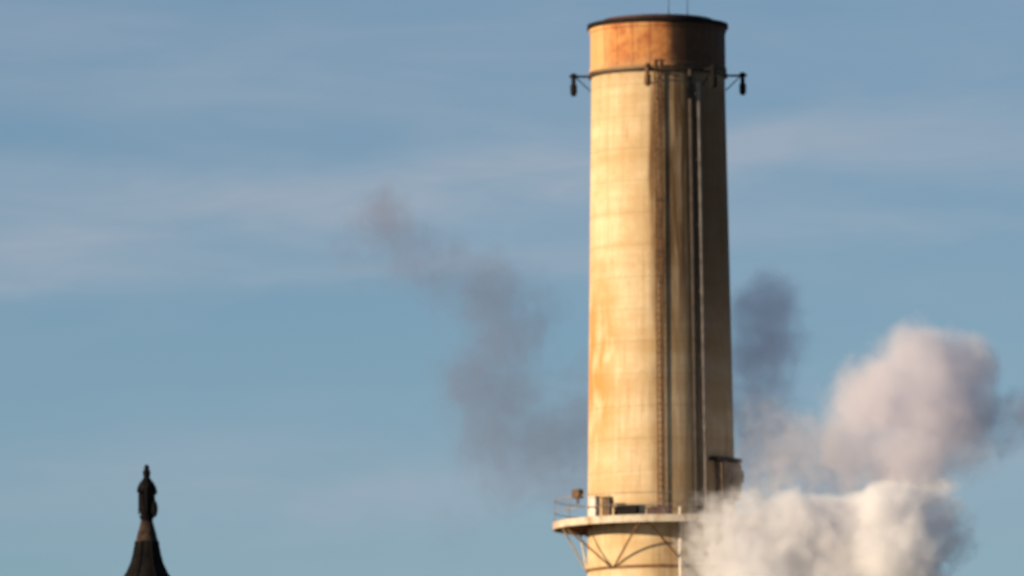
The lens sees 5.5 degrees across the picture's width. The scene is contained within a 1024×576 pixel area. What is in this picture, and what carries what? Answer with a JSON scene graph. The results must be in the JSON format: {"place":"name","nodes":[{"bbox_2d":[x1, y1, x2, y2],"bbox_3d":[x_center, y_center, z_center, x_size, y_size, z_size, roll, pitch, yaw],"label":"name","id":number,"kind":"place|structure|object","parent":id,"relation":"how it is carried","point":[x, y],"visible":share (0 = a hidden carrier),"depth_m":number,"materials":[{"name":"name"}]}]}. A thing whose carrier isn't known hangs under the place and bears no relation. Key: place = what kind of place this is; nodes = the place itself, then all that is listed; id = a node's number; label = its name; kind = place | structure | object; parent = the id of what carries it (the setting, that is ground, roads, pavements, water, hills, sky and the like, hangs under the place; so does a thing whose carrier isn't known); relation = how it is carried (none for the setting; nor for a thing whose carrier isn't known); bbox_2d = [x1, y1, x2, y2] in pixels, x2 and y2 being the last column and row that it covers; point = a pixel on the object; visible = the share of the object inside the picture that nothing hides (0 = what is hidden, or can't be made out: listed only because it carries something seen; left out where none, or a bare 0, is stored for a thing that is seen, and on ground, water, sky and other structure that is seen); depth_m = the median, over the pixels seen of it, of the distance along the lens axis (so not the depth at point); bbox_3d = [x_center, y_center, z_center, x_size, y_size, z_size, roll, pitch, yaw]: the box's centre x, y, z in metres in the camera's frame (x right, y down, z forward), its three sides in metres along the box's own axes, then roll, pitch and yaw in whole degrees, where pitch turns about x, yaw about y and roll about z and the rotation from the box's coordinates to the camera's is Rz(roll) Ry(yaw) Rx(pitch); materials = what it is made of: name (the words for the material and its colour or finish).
{"place":"outdoors","nodes":[
{"label":"outdoors","id":0,"kind":"place"},
{"bbox_2d":[124,521,169,575],"bbox_3d":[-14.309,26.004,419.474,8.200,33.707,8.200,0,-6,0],"label":"spire","id":1,"kind":"structure","parent":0,"point":[146,559],"depth_m":420.54,"materials":[{"name":"brown stone"}]},
{"bbox_2d":[137,465,157,520],"bbox_3d":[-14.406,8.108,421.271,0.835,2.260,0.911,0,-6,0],"label":"statue","id":2,"kind":"object","parent":1,"relation":"on","point":[147,502],"visible":1,"depth_m":420.95,"materials":[{"name":"brown metal"}]},
{"bbox_2d":[0,0,1023,575],"label":"sky","id":3,"kind":"structure","parent":0,"point":[319,269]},
{"bbox_2d":[553,0,770,575],"bbox_3d":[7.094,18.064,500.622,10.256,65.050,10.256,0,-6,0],"label":"chimney","id":4,"kind":"object","parent":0,"point":[665,478],"visible":1,"depth_m":499.64,"materials":[{"name":"concrete"}]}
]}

